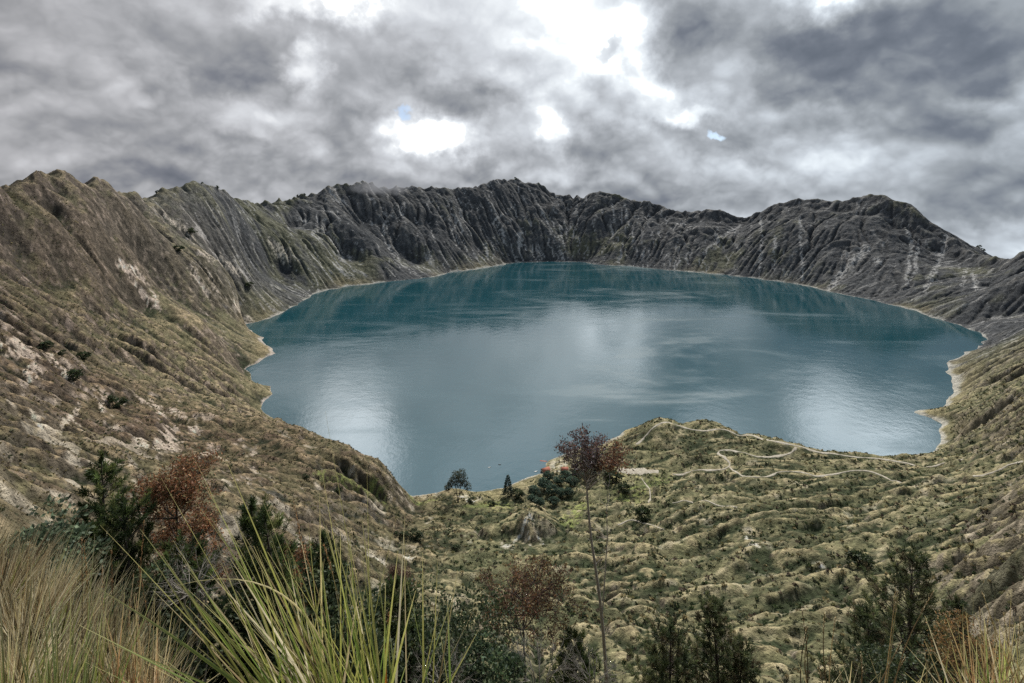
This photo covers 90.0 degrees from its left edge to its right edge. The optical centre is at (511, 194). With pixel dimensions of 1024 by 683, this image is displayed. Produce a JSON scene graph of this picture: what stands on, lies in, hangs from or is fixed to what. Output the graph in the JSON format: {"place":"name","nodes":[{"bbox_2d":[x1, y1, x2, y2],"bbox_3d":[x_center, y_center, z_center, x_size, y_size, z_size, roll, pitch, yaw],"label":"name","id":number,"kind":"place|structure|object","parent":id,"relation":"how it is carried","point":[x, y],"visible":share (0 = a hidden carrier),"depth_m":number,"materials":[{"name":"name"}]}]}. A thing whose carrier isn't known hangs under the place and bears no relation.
{"place":"outdoors","nodes":[
{"label":"outdoors","id":0,"kind":"place"},
{"bbox_2d":[0,169,1023,682],"bbox_3d":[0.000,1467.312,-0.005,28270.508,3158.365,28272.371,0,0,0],"label":"terrain","id":1,"kind":"structure","parent":0,"point":[294,251],"depth_m":686.66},
{"bbox_2d":[0,487,40,555],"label":"grass tussock","id":2,"kind":"object","parent":1,"relation":"on","point":[2,534],"depth_m":5.32,"materials":[{"name":"plant"}]},
{"bbox_2d":[0,517,71,615],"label":"grass tussock","id":3,"kind":"object","parent":1,"relation":"on","point":[13,580],"depth_m":3.71,"materials":[{"name":"plant"}]},
{"bbox_2d":[4,525,73,581],"bbox_3d":[-5.247,3.864,5.392,0.867,0.748,0.855,0,0,0],"label":"grass tussock","id":4,"kind":"object","parent":1,"relation":"on","point":[33,550],"depth_m":5.57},
{"bbox_2d":[0,511,80,597],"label":"grass tussock","id":5,"kind":"object","parent":1,"relation":"on","point":[38,551],"depth_m":4.55,"materials":[{"name":"plant"}]},
{"bbox_2d":[38,341,53,349],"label":"bush","id":6,"kind":"object","parent":1,"relation":"on","point":[45,344],"visible":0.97,"depth_m":531.33,"materials":[{"name":"green plant"}]},
{"bbox_2d":[0,524,102,615],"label":"grass tussock","id":7,"kind":"object","parent":1,"relation":"on","point":[57,569],"depth_m":4.21,"materials":[{"name":"plant"}]},
{"bbox_2d":[0,492,114,611],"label":"shrub","id":8,"kind":"object","parent":1,"relation":"on","point":[56,528],"visible":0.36,"depth_m":11.36,"materials":[{"name":"green plant"}]},
{"bbox_2d":[0,579,114,682],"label":"grass tussock","id":9,"kind":"object","parent":1,"relation":"on","point":[18,663],"depth_m":2.90,"materials":[{"name":"plant"}]},
{"bbox_2d":[0,531,119,642],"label":"grass tussock","id":10,"kind":"object","parent":1,"relation":"on","point":[22,615],"depth_m":3.44,"materials":[{"name":"plant"}]},
{"bbox_2d":[22,545,98,605],"bbox_3d":[-4.529,3.847,5.023,0.834,0.592,0.852,0,0,-27],"label":"grass tussock","id":11,"kind":"object","parent":1,"relation":"on","point":[61,570],"depth_m":5.17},
{"bbox_2d":[0,575,123,682],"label":"grass tussock","id":12,"kind":"object","parent":1,"relation":"on","point":[61,663],"depth_m":3.02,"materials":[{"name":"plant"}]},
{"bbox_2d":[57,349,67,354],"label":"bush","id":13,"kind":"object","parent":1,"relation":"on","point":[61,352],"visible":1,"depth_m":522.13,"materials":[{"name":"green plant"}]},
{"bbox_2d":[0,542,132,648],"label":"grass tussock","id":14,"kind":"object","parent":1,"relation":"on","point":[65,622],"depth_m":3.56,"materials":[{"name":"plant"}]},
{"bbox_2d":[0,564,144,682],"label":"grass tussock","id":15,"kind":"object","parent":1,"relation":"on","point":[59,664],"depth_m":2.44,"materials":[{"name":"plant"}]},
{"bbox_2d":[15,537,133,682],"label":"grass tussock","id":16,"kind":"object","parent":1,"relation":"on","point":[55,658],"depth_m":2.57,"materials":[{"name":"plant"}]},
{"bbox_2d":[66,369,84,380],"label":"bush","id":17,"kind":"object","parent":1,"relation":"on","point":[73,373],"visible":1,"depth_m":461.42,"materials":[{"name":"green plant"}]},
{"bbox_2d":[0,567,166,682],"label":"grass tussock","id":18,"kind":"object","parent":1,"relation":"on","point":[103,655],"depth_m":2.40,"materials":[{"name":"plant"}]},
{"bbox_2d":[35,545,132,640],"bbox_3d":[-3.811,3.550,4.410,0.826,0.634,0.861,0,0,42],"label":"grass tussock","id":19,"kind":"object","parent":1,"relation":"on","point":[95,590],"depth_m":4.58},
{"bbox_2d":[76,351,92,360],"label":"bush","id":20,"kind":"object","parent":1,"relation":"on","point":[86,355],"visible":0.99,"depth_m":607.47,"materials":[{"name":"green plant"}]},
{"bbox_2d":[48,513,127,618],"bbox_3d":[-11.233,11.619,13.671,2.728,6.433,2.651,0,0,-16],"label":"pine tree","id":21,"kind":"object","parent":1,"relation":"on","point":[76,520],"visible":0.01,"depth_m":13.48,"materials":[{"name":"green plant"}]},
{"bbox_2d":[15,603,170,682],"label":"grass tussock","id":22,"kind":"object","parent":1,"relation":"on","point":[102,651],"depth_m":3.11,"materials":[{"name":"plant"}]},
{"bbox_2d":[44,637,144,682],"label":"grass tussock","id":23,"kind":"object","parent":1,"relation":"on","point":[110,667],"depth_m":2.87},
{"bbox_2d":[31,561,158,651],"bbox_3d":[-3.163,3.125,3.818,0.906,0.625,0.832,0,0,-37],"label":"grass tussock","id":24,"kind":"object","parent":1,"relation":"on","point":[98,613],"depth_m":3.93,"materials":[{"name":"plant"}]},
{"bbox_2d":[71,449,150,609],"bbox_3d":[-11.129,11.203,13.979,2.536,8.564,2.701,0,0,5],"label":"pine tree","id":25,"kind":"object","parent":1,"relation":"on","point":[93,474],"visible":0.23,"depth_m":13.87,"materials":[{"name":"green plant"}]},
{"bbox_2d":[58,562,174,669],"bbox_3d":[-2.818,3.109,3.597,0.785,0.557,0.726,0,0,27],"label":"grass tussock","id":26,"kind":"object","parent":1,"relation":"on","point":[123,628],"depth_m":3.71,"materials":[{"name":"plant"}]},
{"bbox_2d":[107,397,128,408],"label":"bush","id":27,"kind":"object","parent":1,"relation":"on","point":[122,400],"visible":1,"depth_m":481.65,"materials":[{"name":"green plant"}]},
{"bbox_2d":[88,488,186,671],"bbox_3d":[-9.833,11.042,13.236,2.822,6.969,3.300,0,0,32],"label":"pine tree","id":28,"kind":"object","parent":1,"relation":"on","point":[134,520],"visible":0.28,"depth_m":13.13,"materials":[{"name":"green plant"}]},
{"bbox_2d":[89,614,191,682],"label":"grass tussock","id":29,"kind":"object","parent":1,"relation":"on","point":[144,656],"depth_m":3.18,"materials":[{"name":"plant"}]},
{"bbox_2d":[83,603,209,682],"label":"grass tussock","id":30,"kind":"object","parent":1,"relation":"on","point":[163,650],"depth_m":3.47,"materials":[{"name":"plant"}]},
{"bbox_2d":[67,521,226,682],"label":"grass tussock","id":31,"kind":"object","parent":1,"relation":"on","point":[153,672],"depth_m":2.58,"materials":[{"name":"plant"}]},
{"bbox_2d":[73,558,234,682],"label":"shrub","id":32,"kind":"object","parent":1,"relation":"on","point":[182,624],"visible":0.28,"depth_m":10.93,"materials":[{"name":"green plant"}]},
{"bbox_2d":[104,629,233,682],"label":"grass tussock","id":33,"kind":"object","parent":1,"relation":"on","point":[180,667],"depth_m":3.15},
{"bbox_2d":[173,245,184,251],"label":"bush","id":34,"kind":"object","parent":1,"relation":"on","point":[180,246],"visible":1,"depth_m":1363.11,"materials":[{"name":"green plant"}]},
{"bbox_2d":[128,443,239,605],"bbox_3d":[-9.834,12.396,15.260,2.931,9.769,3.299,0,0,34],"label":"dry tree","id":35,"kind":"object","parent":1,"relation":"on","point":[184,491],"visible":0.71,"depth_m":15.04,"materials":[{"name":"brown plant"}]},
{"bbox_2d":[124,527,253,682],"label":"pine tree","id":36,"kind":"object","parent":1,"relation":"on","point":[197,551],"visible":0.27,"depth_m":11.95,"materials":[{"name":"green plant"}]},
{"bbox_2d":[187,228,197,234],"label":"bush","id":37,"kind":"object","parent":1,"relation":"on","point":[190,230],"visible":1,"depth_m":1563.60,"materials":[{"name":"green plant"}]},
{"bbox_2d":[144,533,249,682],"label":"bare bush","id":38,"kind":"object","parent":1,"relation":"on","point":[181,591],"visible":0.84,"depth_m":10.97,"materials":[{"name":"plant"}]},
{"bbox_2d":[145,582,311,682],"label":"shrub","id":39,"kind":"object","parent":1,"relation":"on","point":[234,618],"visible":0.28,"depth_m":11.61,"materials":[{"name":"green plant"}]},
{"bbox_2d":[0,342,478,677],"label":"tussocks","id":40,"kind":"object","parent":1,"relation":"on","point":[8,467],"visible":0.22,"depth_m":344.27,"materials":[{"name":"beige plant"}]},
{"bbox_2d":[210,491,286,682],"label":"pine tree","id":41,"kind":"object","parent":1,"relation":"on","point":[245,520],"visible":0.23,"depth_m":12.86,"materials":[{"name":"green plant"}]},
{"bbox_2d":[245,282,252,286],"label":"bush","id":42,"kind":"object","parent":1,"relation":"on","point":[249,284],"visible":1,"depth_m":1699.15,"materials":[{"name":"green plant"}]},
{"bbox_2d":[238,502,317,682],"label":"pine tree","id":43,"kind":"object","parent":1,"relation":"on","point":[261,528],"visible":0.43,"depth_m":12.42,"materials":[{"name":"green plant"}]},
{"bbox_2d":[244,539,326,637],"bbox_3d":[-5.893,12.630,13.477,2.015,6.665,1.584,0,0,0],"label":"dry tree","id":44,"kind":"object","parent":1,"relation":"on","point":[297,558],"visible":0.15,"depth_m":13.68,"materials":[{"name":"brown plant"}]},
{"bbox_2d":[79,412,493,682],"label":"grass tussock","id":45,"kind":"object","parent":1,"relation":"on","point":[298,675],"depth_m":2.00,"materials":[{"name":"plant"}]},
{"bbox_2d":[231,559,361,682],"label":"shrub","id":46,"kind":"object","parent":1,"relation":"on","point":[312,613],"visible":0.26,"depth_m":12.55,"materials":[{"name":"green plant"}]},
{"bbox_2d":[284,540,361,656],"bbox_3d":[-5.604,13.713,14.500,2.635,7.274,2.490,0,0,-26],"label":"shrub","id":47,"kind":"object","parent":1,"relation":"on","point":[337,579],"visible":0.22,"depth_m":14.43,"materials":[{"name":"green plant"}]},
{"bbox_2d":[299,528,361,681],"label":"pine tree","id":48,"kind":"object","parent":1,"relation":"on","point":[323,542],"visible":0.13,"depth_m":14.54,"materials":[{"name":"green plant"}]},
{"bbox_2d":[334,487,342,494],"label":"bush","id":49,"kind":"object","parent":1,"relation":"on","point":[337,489],"visible":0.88,"depth_m":521.60,"materials":[{"name":"green plant"}]},
{"bbox_2d":[316,593,410,682],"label":"shrub","id":50,"kind":"object","parent":1,"relation":"on","point":[336,639],"visible":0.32,"depth_m":11.87,"materials":[{"name":"green plant"}]},
{"bbox_2d":[336,573,441,682],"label":"shrub","id":51,"kind":"object","parent":1,"relation":"on","point":[362,593],"visible":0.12,"depth_m":15.59,"materials":[{"name":"green plant"}]},
{"bbox_2d":[360,574,438,682],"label":"pine tree","id":52,"kind":"object","parent":1,"relation":"on","point":[396,599],"visible":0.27,"depth_m":14.86,"materials":[{"name":"green plant"}]},
{"bbox_2d":[384,562,417,591],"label":"dry tree","id":53,"kind":"object","parent":1,"relation":"on","point":[392,572],"visible":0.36,"depth_m":40.15,"materials":[{"name":"brown plant"}]},
{"bbox_2d":[398,531,409,539],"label":"bush","id":54,"kind":"object","parent":1,"relation":"on","point":[405,533],"visible":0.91,"depth_m":493.31,"materials":[{"name":"green plant"}]},
{"bbox_2d":[351,601,469,682],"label":"shrub","id":55,"kind":"object","parent":1,"relation":"on","point":[428,637],"visible":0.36,"depth_m":14.67,"materials":[{"name":"green plant"}]},
{"bbox_2d":[408,527,424,540],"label":"bush","id":56,"kind":"object","parent":1,"relation":"on","point":[417,535],"visible":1,"depth_m":496.17,"materials":[{"name":"green plant"}]},
{"bbox_2d":[381,567,487,682],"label":"shrub","id":57,"kind":"object","parent":1,"relation":"on","point":[462,640],"visible":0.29,"depth_m":16.40,"materials":[{"name":"green plant"}]},
{"bbox_2d":[409,614,485,682],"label":"bare bush","id":58,"kind":"object","parent":1,"relation":"on","point":[456,676],"visible":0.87,"depth_m":13.21,"materials":[{"name":"plant"}]},
{"bbox_2d":[450,544,460,550],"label":"bush","id":59,"kind":"object","parent":1,"relation":"on","point":[456,547],"visible":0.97,"depth_m":485.57,"materials":[{"name":"green plant"}]},
{"bbox_2d":[444,468,471,502],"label":"lakeside tree","id":60,"kind":"object","parent":1,"relation":"on","point":[457,478],"visible":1,"depth_m":633.85,"materials":[{"name":"green plant"}]},
{"bbox_2d":[467,497,474,503],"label":"bush","id":61,"kind":"object","parent":1,"relation":"on","point":[469,500],"visible":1,"depth_m":635.50,"materials":[{"name":"green plant"}]},
{"bbox_2d":[427,582,527,682],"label":"shrub","id":62,"kind":"object","parent":1,"relation":"on","point":[482,608],"visible":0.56,"depth_m":18.34,"materials":[{"name":"green plant"}]},
{"bbox_2d":[488,500,495,505],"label":"bush","id":63,"kind":"object","parent":1,"relation":"on","point":[492,503],"visible":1,"depth_m":622.25,"materials":[{"name":"green plant"}]},
{"bbox_2d":[458,628,535,682],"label":"shrub","id":64,"kind":"object","parent":1,"relation":"on","point":[504,659],"visible":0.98,"depth_m":15.11,"materials":[{"name":"green plant"}]},
{"bbox_2d":[501,475,513,497],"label":"conifer","id":65,"kind":"object","parent":1,"relation":"on","point":[505,491],"visible":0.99,"depth_m":654.47,"materials":[{"name":"green plant"}]},
{"bbox_2d":[0,173,1023,631],"bbox_3d":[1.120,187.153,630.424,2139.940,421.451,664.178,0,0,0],"label":"scrub","id":66,"kind":"object","parent":1,"relation":"on","point":[800,540],"visible":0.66,"depth_m":494.50,"materials":[{"name":"green plant"}]},
{"bbox_2d":[0,388,1023,682],"bbox_3d":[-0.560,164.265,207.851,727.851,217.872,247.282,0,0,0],"label":"scrub","id":67,"kind":"object","parent":1,"relation":"on","point":[790,666],"visible":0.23,"depth_m":265.79,"materials":[{"name":"green plant"}]},
{"bbox_2d":[512,488,525,497],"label":"bush","id":68,"kind":"object","parent":1,"relation":"on","point":[521,494],"visible":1,"depth_m":649.10,"materials":[{"name":"green plant"}]},
{"bbox_2d":[474,550,587,682],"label":"umbrella tree","id":69,"kind":"object","parent":1,"relation":"on","point":[526,599],"visible":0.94,"depth_m":20.73,"materials":[{"name":"brown plant"}]},
{"bbox_2d":[527,493,537,502],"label":"grove tree","id":70,"kind":"object","parent":1,"relation":"on","point":[530,497],"visible":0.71,"depth_m":629.48,"materials":[{"name":"green plant"}]},
{"bbox_2d":[528,485,541,495],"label":"grove tree","id":71,"kind":"object","parent":1,"relation":"on","point":[534,489],"visible":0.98,"depth_m":659.77,"materials":[{"name":"green plant"}]},
{"bbox_2d":[533,497,544,506],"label":"grove tree","id":72,"kind":"object","parent":1,"relation":"on","point":[539,501],"visible":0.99,"depth_m":587.15,"materials":[{"name":"green plant"}]},
{"bbox_2d":[502,626,584,682],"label":"bare bush","id":73,"kind":"object","parent":1,"relation":"on","point":[558,668],"visible":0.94,"depth_m":15.26,"materials":[{"name":"plant"}]},
{"bbox_2d":[536,477,551,488],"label":"grove tree","id":74,"kind":"object","parent":1,"relation":"on","point":[542,483],"visible":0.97,"depth_m":674.59,"materials":[{"name":"green plant"}]},
{"bbox_2d":[541,466,550,472],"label":"hut","id":75,"kind":"object","parent":1,"relation":"on","point":[543,470],"visible":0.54,"depth_m":738.24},
{"bbox_2d":[542,470,553,479],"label":"grove tree","id":76,"kind":"object","parent":1,"relation":"on","point":[548,474],"visible":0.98,"depth_m":702.48,"materials":[{"name":"green plant"}]},
{"bbox_2d":[545,483,558,496],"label":"grove tree","id":77,"kind":"object","parent":1,"relation":"on","point":[549,487],"visible":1,"depth_m":659.43,"materials":[{"name":"green plant"}]},
{"bbox_2d":[548,496,559,505],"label":"grove tree","id":78,"kind":"object","parent":1,"relation":"on","point":[554,501],"visible":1,"depth_m":621.01,"materials":[{"name":"green plant"}]},
{"bbox_2d":[553,475,564,484],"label":"grove tree","id":79,"kind":"object","parent":1,"relation":"on","point":[556,479],"visible":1,"depth_m":690.82,"materials":[{"name":"green plant"}]},
{"bbox_2d":[555,487,566,496],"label":"grove tree","id":80,"kind":"object","parent":1,"relation":"on","point":[560,492],"visible":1,"depth_m":655.36,"materials":[{"name":"green plant"}]},
{"bbox_2d":[560,470,571,478],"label":"grove tree","id":81,"kind":"object","parent":1,"relation":"on","point":[564,472],"visible":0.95,"depth_m":708.37,"materials":[{"name":"green plant"}]},
{"bbox_2d":[565,487,573,495],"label":"grove tree","id":82,"kind":"object","parent":1,"relation":"on","point":[569,490],"visible":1,"depth_m":655.41,"materials":[{"name":"green plant"}]},
{"bbox_2d":[565,475,578,485],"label":"grove tree","id":83,"kind":"object","parent":1,"relation":"on","point":[568,480],"visible":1,"depth_m":682.60,"materials":[{"name":"green plant"}]},
{"bbox_2d":[544,625,603,682],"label":"pine tree","id":84,"kind":"object","parent":1,"relation":"on","point":[579,645],"visible":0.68,"depth_m":19.93,"materials":[{"name":"green plant"}]},
{"bbox_2d":[571,470,583,477],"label":"grove tree","id":85,"kind":"object","parent":1,"relation":"on","point":[578,474],"visible":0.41,"depth_m":706.94,"materials":[{"name":"green plant"}]},
{"bbox_2d":[558,637,628,682],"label":"bare bush","id":86,"kind":"object","parent":1,"relation":"on","point":[594,671],"visible":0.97,"depth_m":16.21,"materials":[{"name":"plant"}]},
{"bbox_2d":[554,423,635,682],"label":"slender tree","id":87,"kind":"object","parent":1,"relation":"on","point":[588,455],"visible":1,"depth_m":23.93,"materials":[{"name":"brown plant"}]},
{"bbox_2d":[601,470,622,483],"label":"bush","id":88,"kind":"object","parent":1,"relation":"on","point":[611,479],"visible":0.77,"depth_m":671.70,"materials":[{"name":"green plant"}]},
{"bbox_2d":[616,482,631,493],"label":"bush","id":89,"kind":"object","parent":1,"relation":"on","point":[621,486],"visible":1,"depth_m":643.35,"materials":[{"name":"green plant"}]},
{"bbox_2d":[631,505,652,522],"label":"bush","id":90,"kind":"object","parent":1,"relation":"on","point":[643,509],"visible":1,"depth_m":555.87,"materials":[{"name":"green plant"}]},
{"bbox_2d":[609,610,718,682],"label":"pine tree","id":91,"kind":"object","parent":1,"relation":"on","point":[670,636],"visible":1,"depth_m":25.19,"materials":[{"name":"green plant"}]},
{"bbox_2d":[671,589,756,682],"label":"pine tree","id":92,"kind":"object","parent":1,"relation":"on","point":[712,609],"visible":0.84,"depth_m":25.89,"materials":[{"name":"green plant"}]},
{"bbox_2d":[710,630,765,682],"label":"pine tree","id":93,"kind":"object","parent":1,"relation":"on","point":[743,653],"visible":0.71,"depth_m":25.67,"materials":[{"name":"green plant"}]},
{"bbox_2d":[811,599,907,682],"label":"pine tree","id":94,"kind":"object","parent":1,"relation":"on","point":[870,637],"visible":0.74,"depth_m":22.93,"materials":[{"name":"green plant"}]},
{"bbox_2d":[844,548,874,569],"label":"bush","id":95,"kind":"object","parent":1,"relation":"on","point":[854,555],"visible":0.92,"depth_m":364.57,"materials":[{"name":"green plant"}]},
{"bbox_2d":[773,586,971,682],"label":"grass tussock","id":96,"kind":"object","parent":1,"relation":"on","point":[887,668],"depth_m":2.41,"materials":[{"name":"plant"}]},
{"bbox_2d":[841,540,966,682],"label":"pine tree","id":97,"kind":"object","parent":1,"relation":"on","point":[911,601],"visible":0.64,"depth_m":24.26,"materials":[{"name":"green plant"}]},
{"bbox_2d":[848,632,959,682],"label":"shrub","id":98,"kind":"object","parent":1,"relation":"on","point":[884,658],"visible":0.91,"depth_m":19.73,"materials":[{"name":"green plant"}]},
{"bbox_2d":[900,588,982,682],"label":"shrub","id":99,"kind":"object","parent":1,"relation":"on","point":[957,603],"visible":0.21,"depth_m":24.68,"materials":[{"name":"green plant"}]},
{"bbox_2d":[916,608,1011,682],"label":"dry bush","id":100,"kind":"object","parent":1,"relation":"on","point":[945,644],"visible":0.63,"depth_m":14.16,"materials":[{"name":"brown plant"}]},
{"bbox_2d":[908,591,1023,682],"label":"grass tussock","id":101,"kind":"object","parent":1,"relation":"on","point":[1004,675],"depth_m":2.42,"materials":[{"name":"plant"}]},
{"bbox_2d":[0,0,1023,258],"label":"sky","id":102,"kind":"structure","parent":0,"point":[738,108],"materials":[{"name":"grey"}]},
{"bbox_2d":[246,262,986,495],"bbox_3d":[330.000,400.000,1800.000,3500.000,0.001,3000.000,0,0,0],"label":"lake water","id":103,"kind":"structure","parent":0,"point":[425,385],"depth_m":1203.90,"materials":[{"name":"liquid"}]},
{"bbox_2d":[619,468,658,474],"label":"path","id":104,"kind":"structure","parent":0,"point":[640,471],"depth_m":694.22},
{"bbox_2d":[641,478,650,501],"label":"path","id":105,"kind":"structure","parent":0,"point":[649,490],"depth_m":635.92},
{"bbox_2d":[618,519,675,532],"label":"path","id":106,"kind":"structure","parent":0,"point":[640,522],"depth_m":555.76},
{"bbox_2d":[672,500,736,507],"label":"path","id":107,"kind":"structure","parent":0,"point":[702,500],"depth_m":555.79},
{"bbox_2d":[672,447,797,475],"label":"path","id":108,"kind":"structure","parent":0,"point":[773,456],"depth_m":687.19,"materials":[{"name":"soil"}]},
{"bbox_2d":[636,422,962,466],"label":"path","id":109,"kind":"structure","parent":0,"point":[642,439],"depth_m":709.93,"materials":[{"name":"soil"}]},
{"bbox_2d":[729,466,901,482],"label":"path","id":110,"kind":"structure","parent":0,"point":[773,474],"depth_m":616.65,"materials":[{"name":"soil"}]},
{"bbox_2d":[972,461,1022,476],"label":"path","id":111,"kind":"structure","parent":0,"point":[996,470],"depth_m":518.40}
]}

